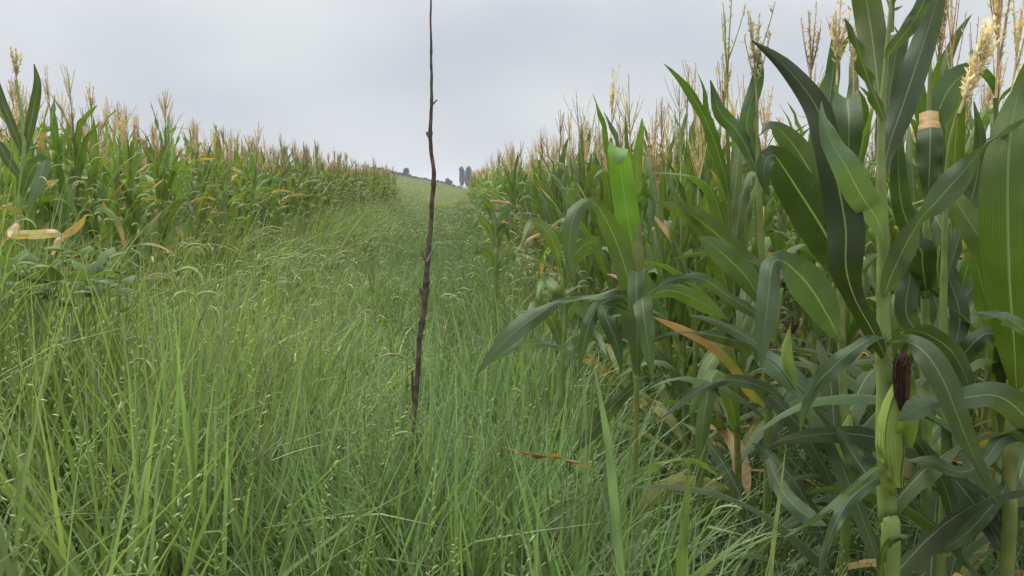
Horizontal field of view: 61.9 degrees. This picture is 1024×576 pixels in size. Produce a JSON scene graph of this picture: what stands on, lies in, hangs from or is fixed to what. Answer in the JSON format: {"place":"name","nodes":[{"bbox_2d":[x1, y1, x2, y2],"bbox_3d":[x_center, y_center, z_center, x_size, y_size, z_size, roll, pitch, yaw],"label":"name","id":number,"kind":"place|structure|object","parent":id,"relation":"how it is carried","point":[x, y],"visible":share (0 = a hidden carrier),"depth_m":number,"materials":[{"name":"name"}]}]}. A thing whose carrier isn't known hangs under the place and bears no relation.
{"place":"outdoors","nodes":[
{"label":"outdoors","id":0,"kind":"place"},
{"bbox_2d":[326,168,469,208],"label":"grass","id":1,"kind":"structure","parent":0,"point":[449,193],"depth_m":122.41,"materials":[{"name":"green plant"}]},
{"bbox_2d":[0,0,1023,187],"label":"sky","id":2,"kind":"structure","parent":0,"point":[352,77],"materials":[{"name":"grey"}]},
{"bbox_2d":[0,148,1023,575],"bbox_3d":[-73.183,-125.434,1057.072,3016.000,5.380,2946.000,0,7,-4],"label":"ground","id":3,"kind":"structure","parent":0,"point":[777,453],"depth_m":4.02,"materials":[{"name":"green plant"}]},
{"bbox_2d":[2,85,47,296],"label":"corn plant","id":4,"kind":"object","parent":3,"relation":"on","point":[33,152],"visible":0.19,"depth_m":4.91,"materials":[{"name":"green plant"}]},
{"bbox_2d":[0,98,59,298],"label":"corn plant","id":5,"kind":"object","parent":3,"relation":"on","point":[33,208],"visible":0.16,"depth_m":4.71,"materials":[{"name":"green plant"}]},
{"bbox_2d":[0,87,70,257],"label":"corn plant","id":6,"kind":"object","parent":3,"relation":"on","point":[45,198],"visible":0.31,"depth_m":4.95,"materials":[{"name":"green plant"}]},
{"bbox_2d":[0,248,71,491],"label":"broadleaf weed","id":7,"kind":"object","parent":3,"relation":"on","point":[26,257],"visible":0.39,"depth_m":2.61,"materials":[{"name":"green plant"}]},
{"bbox_2d":[0,113,77,287],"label":"corn plant","id":8,"kind":"object","parent":3,"relation":"on","point":[54,191],"visible":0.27,"depth_m":5.07,"materials":[{"name":"green plant"}]},
{"bbox_2d":[0,259,85,412],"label":"broadleaf weed","id":9,"kind":"object","parent":3,"relation":"on","point":[10,276],"visible":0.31,"depth_m":2.76,"materials":[{"name":"green plant"}]},
{"bbox_2d":[0,46,86,344],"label":"corn plant","id":10,"kind":"object","parent":3,"relation":"on","point":[25,174],"visible":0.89,"depth_m":3.29,"materials":[{"name":"green plant"}]},
{"bbox_2d":[6,90,83,270],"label":"corn plant","id":11,"kind":"object","parent":3,"relation":"on","point":[43,126],"visible":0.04,"depth_m":5.40,"materials":[{"name":"green plant"}]},
{"bbox_2d":[19,66,99,309],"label":"corn plant","id":12,"kind":"object","parent":3,"relation":"on","point":[55,153],"visible":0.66,"depth_m":5.22,"materials":[{"name":"green plant"}]},
{"bbox_2d":[17,88,106,261],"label":"corn plant","id":13,"kind":"object","parent":3,"relation":"on","point":[64,142],"visible":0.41,"depth_m":5.70,"materials":[{"name":"green plant"}]},
{"bbox_2d":[19,245,127,439],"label":"broadleaf weed","id":14,"kind":"object","parent":3,"relation":"on","point":[101,262],"visible":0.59,"depth_m":2.72,"materials":[{"name":"green plant"}]},
{"bbox_2d":[48,99,125,253],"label":"corn plant","id":15,"kind":"object","parent":3,"relation":"on","point":[70,152],"visible":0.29,"depth_m":6.33,"materials":[{"name":"green plant"}]},
{"bbox_2d":[50,62,151,293],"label":"corn plant","id":16,"kind":"object","parent":3,"relation":"on","point":[79,158],"visible":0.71,"depth_m":5.46,"materials":[{"name":"green plant"}]},
{"bbox_2d":[71,260,141,449],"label":"broadleaf weed","id":17,"kind":"object","parent":3,"relation":"on","point":[115,272],"visible":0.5,"depth_m":2.78,"materials":[{"name":"green plant"}]},
{"bbox_2d":[67,97,148,259],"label":"corn plant","id":18,"kind":"object","parent":3,"relation":"on","point":[105,178],"visible":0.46,"depth_m":6.42,"materials":[{"name":"green plant"}]},
{"bbox_2d":[82,110,139,301],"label":"corn plant","id":19,"kind":"object","parent":3,"relation":"on","point":[117,162],"visible":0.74,"depth_m":5.95,"materials":[{"name":"green plant"}]},
{"bbox_2d":[44,82,184,284],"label":"corn plant","id":20,"kind":"object","parent":3,"relation":"on","point":[95,150],"visible":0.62,"depth_m":5.60,"materials":[{"name":"green plant"}]},
{"bbox_2d":[79,109,150,244],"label":"corn plant","id":21,"kind":"object","parent":3,"relation":"on","point":[138,171],"visible":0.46,"depth_m":7.43,"materials":[{"name":"green plant"}]},
{"bbox_2d":[94,140,154,283],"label":"corn plant","id":22,"kind":"object","parent":3,"relation":"on","point":[126,217],"visible":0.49,"depth_m":6.03,"materials":[{"name":"green plant"}]},
{"bbox_2d":[103,102,181,271],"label":"corn plant","id":23,"kind":"object","parent":3,"relation":"on","point":[129,151],"visible":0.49,"depth_m":6.28,"materials":[{"name":"green plant"}]},
{"bbox_2d":[98,123,188,298],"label":"corn plant","id":24,"kind":"object","parent":3,"relation":"on","point":[137,207],"visible":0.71,"depth_m":6.19,"materials":[{"name":"green plant"}]},
{"bbox_2d":[99,134,207,280],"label":"corn plant","id":25,"kind":"object","parent":3,"relation":"on","point":[155,171],"visible":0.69,"depth_m":6.62,"materials":[{"name":"green plant"}]},
{"bbox_2d":[118,111,214,260],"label":"corn plant","id":26,"kind":"object","parent":3,"relation":"on","point":[158,161],"visible":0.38,"depth_m":6.92,"materials":[{"name":"green plant"}]},
{"bbox_2d":[120,90,228,257],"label":"corn plant","id":27,"kind":"object","parent":3,"relation":"on","point":[173,173],"visible":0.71,"depth_m":6.79,"materials":[{"name":"green plant"}]},
{"bbox_2d":[135,92,215,274],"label":"corn plant","id":28,"kind":"object","parent":3,"relation":"on","point":[171,160],"visible":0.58,"depth_m":7.24,"materials":[{"name":"green plant"}]},
{"bbox_2d":[157,121,224,231],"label":"corn plant","id":29,"kind":"object","parent":3,"relation":"on","point":[193,134],"visible":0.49,"depth_m":8.52,"materials":[{"name":"green plant"}]},
{"bbox_2d":[178,154,222,274],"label":"corn plant","id":30,"kind":"object","parent":3,"relation":"on","point":[196,207],"visible":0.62,"depth_m":7.46,"materials":[{"name":"green plant"}]},
{"bbox_2d":[1,101,405,250],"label":"corn field","id":31,"kind":"structure","parent":3,"relation":"on","point":[332,172],"depth_m":13.45,"materials":[{"name":"green plant"}]},
{"bbox_2d":[180,130,229,261],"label":"corn plant","id":32,"kind":"object","parent":3,"relation":"on","point":[202,215],"visible":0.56,"depth_m":7.69,"materials":[{"name":"green plant"}]},
{"bbox_2d":[178,144,244,267],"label":"corn plant","id":33,"kind":"object","parent":3,"relation":"on","point":[192,178],"visible":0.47,"depth_m":7.83,"materials":[{"name":"green plant"}]},
{"bbox_2d":[181,138,257,248],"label":"corn plant","id":34,"kind":"object","parent":3,"relation":"on","point":[224,204],"visible":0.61,"depth_m":8.15,"materials":[{"name":"green plant"}]},
{"bbox_2d":[176,126,269,250],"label":"corn plant","id":35,"kind":"object","parent":3,"relation":"on","point":[235,197],"visible":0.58,"depth_m":8.51,"materials":[{"name":"green plant"}]},
{"bbox_2d":[208,149,264,255],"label":"corn plant","id":36,"kind":"object","parent":3,"relation":"on","point":[239,213],"visible":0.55,"depth_m":8.71,"materials":[{"name":"green plant"}]},
{"bbox_2d":[208,131,279,239],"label":"corn plant","id":37,"kind":"object","parent":3,"relation":"on","point":[240,179],"visible":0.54,"depth_m":9.50,"materials":[{"name":"green plant"}]},
{"bbox_2d":[232,122,273,252],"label":"corn plant","id":38,"kind":"object","parent":3,"relation":"on","point":[255,179],"visible":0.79,"depth_m":8.81,"materials":[{"name":"green plant"}]},
{"bbox_2d":[228,136,284,248],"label":"corn plant","id":39,"kind":"object","parent":3,"relation":"on","point":[245,172],"visible":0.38,"depth_m":9.20,"materials":[{"name":"green plant"}]},
{"bbox_2d":[258,157,292,250],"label":"corn plant","id":40,"kind":"object","parent":3,"relation":"on","point":[270,215],"visible":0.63,"depth_m":10.25,"materials":[{"name":"green plant"}]},
{"bbox_2d":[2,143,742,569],"bbox_3d":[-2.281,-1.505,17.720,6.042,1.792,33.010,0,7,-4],"label":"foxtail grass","id":41,"kind":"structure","parent":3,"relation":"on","point":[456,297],"depth_m":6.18,"materials":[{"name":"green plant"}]},
{"bbox_2d":[411,0,436,526],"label":"dead stick","id":42,"kind":"object","parent":3,"relation":"on","point":[424,292],"visible":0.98,"depth_m":2.29,"materials":[{"name":"brown wood"}]},
{"bbox_2d":[471,196,520,341],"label":"corn plant","id":43,"kind":"object","parent":3,"relation":"on","point":[496,230],"visible":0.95,"depth_m":5.19,"materials":[{"name":"green plant"}]},
{"bbox_2d":[0,228,1023,575],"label":"seed heads","id":44,"kind":"object","parent":3,"relation":"on","point":[260,448],"visible":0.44,"depth_m":2.16,"materials":[{"name":"green plant"}]},
{"bbox_2d":[496,140,531,248],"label":"corn plant","id":45,"kind":"object","parent":3,"relation":"on","point":[519,176],"visible":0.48,"depth_m":11.25,"materials":[{"name":"green plant"}]},
{"bbox_2d":[500,139,531,266],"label":"corn plant","id":46,"kind":"object","parent":3,"relation":"on","point":[513,200],"visible":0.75,"depth_m":10.01,"materials":[{"name":"green plant"}]},
{"bbox_2d":[490,141,555,291],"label":"corn plant","id":47,"kind":"object","parent":3,"relation":"on","point":[543,215],"visible":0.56,"depth_m":8.07,"materials":[{"name":"green plant"}]},
{"bbox_2d":[490,129,560,270],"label":"corn plant","id":48,"kind":"object","parent":3,"relation":"on","point":[512,206],"visible":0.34,"depth_m":9.39,"materials":[{"name":"green plant"}]},
{"bbox_2d":[503,144,548,269],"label":"corn plant","id":49,"kind":"object","parent":3,"relation":"on","point":[524,218],"visible":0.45,"depth_m":8.71,"materials":[{"name":"green plant"}]},
{"bbox_2d":[511,109,577,285],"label":"corn plant","id":50,"kind":"object","parent":3,"relation":"on","point":[560,170],"visible":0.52,"depth_m":7.33,"materials":[{"name":"green plant"}]},
{"bbox_2d":[497,130,597,300],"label":"corn plant","id":51,"kind":"object","parent":3,"relation":"on","point":[557,202],"visible":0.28,"depth_m":6.98,"materials":[{"name":"green plant"}]},
{"bbox_2d":[502,447,596,472],"bbox_3d":[0.082,0.350,1.703,0.201,0.071,0.048,-1,7,-12],"label":"withered blade","id":52,"kind":"object","parent":3,"relation":"on","point":[534,456],"visible":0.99,"depth_m":1.70,"materials":[{"name":"brown plant"}]},
{"bbox_2d":[536,135,562,279],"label":"corn plant","id":53,"kind":"object","parent":3,"relation":"on","point":[551,221],"visible":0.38,"depth_m":7.64,"materials":[{"name":"green plant"}]},
{"bbox_2d":[514,140,608,323],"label":"corn plant","id":54,"kind":"object","parent":3,"relation":"on","point":[537,236],"visible":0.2,"depth_m":6.21,"materials":[{"name":"green plant"}]},
{"bbox_2d":[532,109,591,327],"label":"corn plant","id":55,"kind":"object","parent":3,"relation":"on","point":[571,183],"visible":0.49,"depth_m":5.93,"materials":[{"name":"green plant"}]},
{"bbox_2d":[521,217,606,420],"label":"corn plant","id":56,"kind":"object","parent":3,"relation":"on","point":[550,285],"visible":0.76,"depth_m":3.09,"materials":[{"name":"green plant"}]},
{"bbox_2d":[539,131,610,335],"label":"corn plant","id":57,"kind":"object","parent":3,"relation":"on","point":[591,226],"visible":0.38,"depth_m":5.53,"materials":[{"name":"green plant"}]},
{"bbox_2d":[554,111,598,311],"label":"corn plant","id":58,"kind":"object","parent":3,"relation":"on","point":[589,162],"visible":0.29,"depth_m":6.49,"materials":[{"name":"green plant"}]},
{"bbox_2d":[540,94,624,343],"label":"corn plant","id":59,"kind":"object","parent":3,"relation":"on","point":[586,260],"visible":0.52,"depth_m":5.45,"materials":[{"name":"green plant"}]},
{"bbox_2d":[540,112,642,389],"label":"corn plant","id":60,"kind":"object","parent":3,"relation":"on","point":[580,231],"visible":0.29,"depth_m":5.06,"materials":[{"name":"green plant"}]},
{"bbox_2d":[533,140,652,396],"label":"corn plant","id":61,"kind":"object","parent":3,"relation":"on","point":[589,255],"visible":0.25,"depth_m":5.05,"materials":[{"name":"green plant"}]},
{"bbox_2d":[475,118,727,544],"bbox_3d":[0.163,0.418,2.075,0.455,1.658,0.724,5,8,35],"label":"corn plant","id":62,"kind":"object","parent":3,"relation":"on","point":[621,231],"visible":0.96,"depth_m":2.02,"materials":[{"name":"green plant"}]},
{"bbox_2d":[594,367,624,575],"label":"grass blade","id":63,"kind":"object","parent":3,"relation":"on","point":[613,499],"depth_m":1.50,"materials":[{"name":"green plant"}]},
{"bbox_2d":[542,103,678,398],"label":"corn plant","id":64,"kind":"object","parent":3,"relation":"on","point":[579,313],"visible":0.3,"depth_m":4.45,"materials":[{"name":"green plant"}]},
{"bbox_2d":[563,62,674,411],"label":"corn plant","id":65,"kind":"object","parent":3,"relation":"on","point":[608,203],"visible":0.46,"depth_m":4.24,"materials":[{"name":"green plant"}]},
{"bbox_2d":[587,114,657,369],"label":"corn plant","id":66,"kind":"object","parent":3,"relation":"on","point":[644,191],"visible":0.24,"depth_m":4.82,"materials":[{"name":"green plant"}]},
{"bbox_2d":[575,98,675,332],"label":"corn plant","id":67,"kind":"object","parent":3,"relation":"on","point":[661,130],"visible":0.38,"depth_m":5.73,"materials":[{"name":"green plant"}]},
{"bbox_2d":[587,74,690,440],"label":"corn plant","id":68,"kind":"object","parent":3,"relation":"on","point":[653,274],"visible":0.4,"depth_m":3.80,"materials":[{"name":"green plant"}]},
{"bbox_2d":[600,127,730,499],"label":"corn plant","id":69,"kind":"object","parent":3,"relation":"on","point":[662,347],"visible":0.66,"depth_m":3.26,"materials":[{"name":"green plant"}]},
{"bbox_2d":[643,107,707,433],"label":"corn plant","id":70,"kind":"object","parent":3,"relation":"on","point":[663,188],"visible":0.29,"depth_m":4.05,"materials":[{"name":"green plant"}]},
{"bbox_2d":[664,78,691,267],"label":"corn plant","id":71,"kind":"object","parent":3,"relation":"on","point":[677,161],"visible":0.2,"depth_m":5.45,"materials":[{"name":"green plant"}]},
{"bbox_2d":[676,459,689,575],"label":"grass blade","id":72,"kind":"object","parent":3,"relation":"on","point":[681,564],"depth_m":1.15,"materials":[{"name":"green plant"}]},
{"bbox_2d":[666,67,699,272],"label":"corn plant","id":73,"kind":"object","parent":3,"relation":"on","point":[690,195],"visible":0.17,"depth_m":5.05,"materials":[{"name":"green plant"}]},
{"bbox_2d":[616,59,753,441],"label":"corn plant","id":74,"kind":"object","parent":3,"relation":"on","point":[709,270],"visible":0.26,"depth_m":3.69,"materials":[{"name":"green plant"}]},
{"bbox_2d":[616,106,787,497],"bbox_3d":[0.750,0.210,3.258,0.455,1.790,0.984,-2,7,-19],"label":"corn plant","id":75,"kind":"object","parent":3,"relation":"on","point":[682,316],"visible":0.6,"depth_m":3.26,"materials":[{"name":"green plant"}]},
{"bbox_2d":[627,47,783,474],"bbox_3d":[0.743,0.039,3.593,0.642,2.079,0.821,-3,7,-25],"label":"corn plant","id":76,"kind":"object","parent":3,"relation":"on","point":[710,182],"visible":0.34,"depth_m":3.58,"materials":[{"name":"green plant"}]},
{"bbox_2d":[597,122,818,547],"bbox_3d":[0.669,0.273,2.998,1.011,1.725,0.184,1,7,9],"label":"corn plant","id":77,"kind":"object","parent":3,"relation":"on","point":[682,264],"visible":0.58,"depth_m":2.99,"materials":[{"name":"green plant"}]},
{"bbox_2d":[598,0,833,575],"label":"corn plant","id":78,"kind":"object","parent":3,"relation":"on","point":[737,203],"visible":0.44,"depth_m":2.43,"materials":[{"name":"green plant"}]},
{"bbox_2d":[652,74,797,394],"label":"corn plant","id":79,"kind":"object","parent":3,"relation":"on","point":[749,243],"visible":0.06,"depth_m":4.73,"materials":[{"name":"green plant"}]},
{"bbox_2d":[649,88,812,575],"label":"corn plant","id":80,"kind":"object","parent":3,"relation":"on","point":[711,361],"visible":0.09,"depth_m":2.82,"materials":[{"name":"green plant"}]},
{"bbox_2d":[684,80,781,369],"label":"corn plant","id":81,"kind":"object","parent":3,"relation":"on","point":[768,242],"visible":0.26,"depth_m":5.26,"materials":[{"name":"green plant"}]},
{"bbox_2d":[462,100,1004,351],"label":"corn field","id":82,"kind":"structure","parent":3,"relation":"on","point":[482,182],"depth_m":13.95,"materials":[{"name":"green plant"}]},
{"bbox_2d":[709,88,810,429],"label":"corn plant","id":83,"kind":"object","parent":3,"relation":"on","point":[768,219],"visible":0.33,"depth_m":4.01,"materials":[{"name":"green plant"}]},
{"bbox_2d":[686,115,859,368],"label":"corn plant","id":84,"kind":"object","parent":3,"relation":"on","point":[782,221],"visible":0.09,"depth_m":5.02,"materials":[{"name":"green plant"}]},
{"bbox_2d":[627,1,919,575],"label":"corn plant","id":85,"kind":"object","parent":3,"relation":"on","point":[734,258],"visible":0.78,"depth_m":2.23,"materials":[{"name":"green plant"}]},
{"bbox_2d":[768,446,785,575],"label":"grass blade","id":86,"kind":"object","parent":3,"relation":"on","point":[772,551],"depth_m":1.20,"materials":[{"name":"green plant"}]},
{"bbox_2d":[698,65,858,366],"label":"corn plant","id":87,"kind":"object","parent":3,"relation":"on","point":[779,240],"visible":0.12,"depth_m":4.79,"materials":[{"name":"green plant"}]},
{"bbox_2d":[750,81,825,446],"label":"corn plant","id":88,"kind":"object","parent":3,"relation":"on","point":[802,332],"visible":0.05,"depth_m":4.65,"materials":[{"name":"green plant"}]},
{"bbox_2d":[712,1,891,495],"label":"corn plant","id":89,"kind":"object","parent":3,"relation":"on","point":[866,261],"visible":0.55,"depth_m":3.40,"materials":[{"name":"green plant"}]},
{"bbox_2d":[690,0,926,575],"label":"corn plant","id":90,"kind":"object","parent":3,"relation":"on","point":[787,167],"visible":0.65,"depth_m":1.81,"materials":[{"name":"green plant"}]},
{"bbox_2d":[631,0,1023,575],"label":"corn plant","id":91,"kind":"object","parent":3,"relation":"on","point":[892,71],"visible":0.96,"depth_m":1.41,"materials":[{"name":"green plant"}]},
{"bbox_2d":[759,19,917,560],"bbox_3d":[1.222,0.043,3.167,0.608,2.128,0.879,-7,9,-44],"label":"corn plant","id":92,"kind":"object","parent":3,"relation":"on","point":[851,327],"visible":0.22,"depth_m":3.06,"materials":[{"name":"green plant"}]},
{"bbox_2d":[805,87,876,493],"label":"corn plant","id":93,"kind":"object","parent":3,"relation":"on","point":[830,347],"visible":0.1,"depth_m":3.68,"materials":[{"name":"green plant"}]},
{"bbox_2d":[782,86,950,524],"bbox_3d":[1.631,0.016,3.679,1.154,2.090,0.524,-4,8,-31],"label":"corn plant","id":94,"kind":"object","parent":3,"relation":"on","point":[909,153],"visible":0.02,"depth_m":3.53,"materials":[{"name":"green plant"}]},
{"bbox_2d":[854,200,892,411],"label":"corn plant","id":95,"kind":"object","parent":3,"relation":"on","point":[871,273],"visible":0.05,"depth_m":4.68,"materials":[{"name":"green plant"}]},
{"bbox_2d":[749,62,998,575],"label":"corn plant","id":96,"kind":"object","parent":3,"relation":"on","point":[920,273],"visible":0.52,"depth_m":1.97,"materials":[{"name":"green plant"}]},
{"bbox_2d":[800,0,949,574],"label":"corn plant","id":97,"kind":"object","parent":3,"relation":"on","point":[899,347],"visible":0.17,"depth_m":2.77,"materials":[{"name":"green plant"}]},
{"bbox_2d":[745,75,1023,575],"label":"corn plant","id":98,"kind":"object","parent":3,"relation":"on","point":[990,230],"visible":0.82,"depth_m":1.52,"materials":[{"name":"green plant"}]},
{"bbox_2d":[777,15,992,556],"bbox_3d":[1.342,0.096,2.503,1.229,2.191,0.568,-7,9,-44],"label":"corn plant","id":99,"kind":"object","parent":3,"relation":"on","point":[941,68],"visible":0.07,"depth_m":2.54,"materials":[{"name":"green plant"}]},
{"bbox_2d":[770,17,1013,426],"bbox_3d":[1.785,-0.038,3.729,1.228,2.195,0.469,-1,7,-5],"label":"corn plant","id":100,"kind":"object","parent":3,"relation":"on","point":[983,115],"visible":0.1,"depth_m":3.63,"materials":[{"name":"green plant"}]},
{"bbox_2d":[816,14,1023,575],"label":"corn plant","id":101,"kind":"object","parent":3,"relation":"on","point":[952,294],"visible":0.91,"depth_m":1.75,"materials":[{"name":"green plant"}]},
{"bbox_2d":[824,102,1023,575],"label":"corn plant","id":102,"kind":"object","parent":3,"relation":"on","point":[1000,375],"visible":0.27,"depth_m":1.99,"materials":[{"name":"green plant"}]},
{"bbox_2d":[888,0,1023,575],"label":"corn plant","id":103,"kind":"object","parent":3,"relation":"on","point":[957,151],"visible":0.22,"depth_m":2.29,"materials":[{"name":"green plant"}]},
{"bbox_2d":[919,52,1007,478],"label":"corn plant","id":104,"kind":"object","parent":3,"relation":"on","point":[991,101],"visible":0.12,"depth_m":2.92,"materials":[{"name":"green plant"}]},
{"bbox_2d":[912,0,1023,575],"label":"corn plant","id":105,"kind":"object","parent":3,"relation":"on","point":[979,299],"visible":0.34,"depth_m":1.95,"materials":[{"name":"green plant"}]},
{"bbox_2d":[960,63,1005,258],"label":"corn plant","id":106,"kind":"object","parent":3,"relation":"on","point":[971,119],"visible":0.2,"depth_m":4.62,"materials":[{"name":"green plant"}]},
{"bbox_2d":[966,0,1023,545],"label":"corn plant","id":107,"kind":"object","parent":3,"relation":"on","point":[986,411],"visible":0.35,"depth_m":2.96,"materials":[{"name":"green plant"}]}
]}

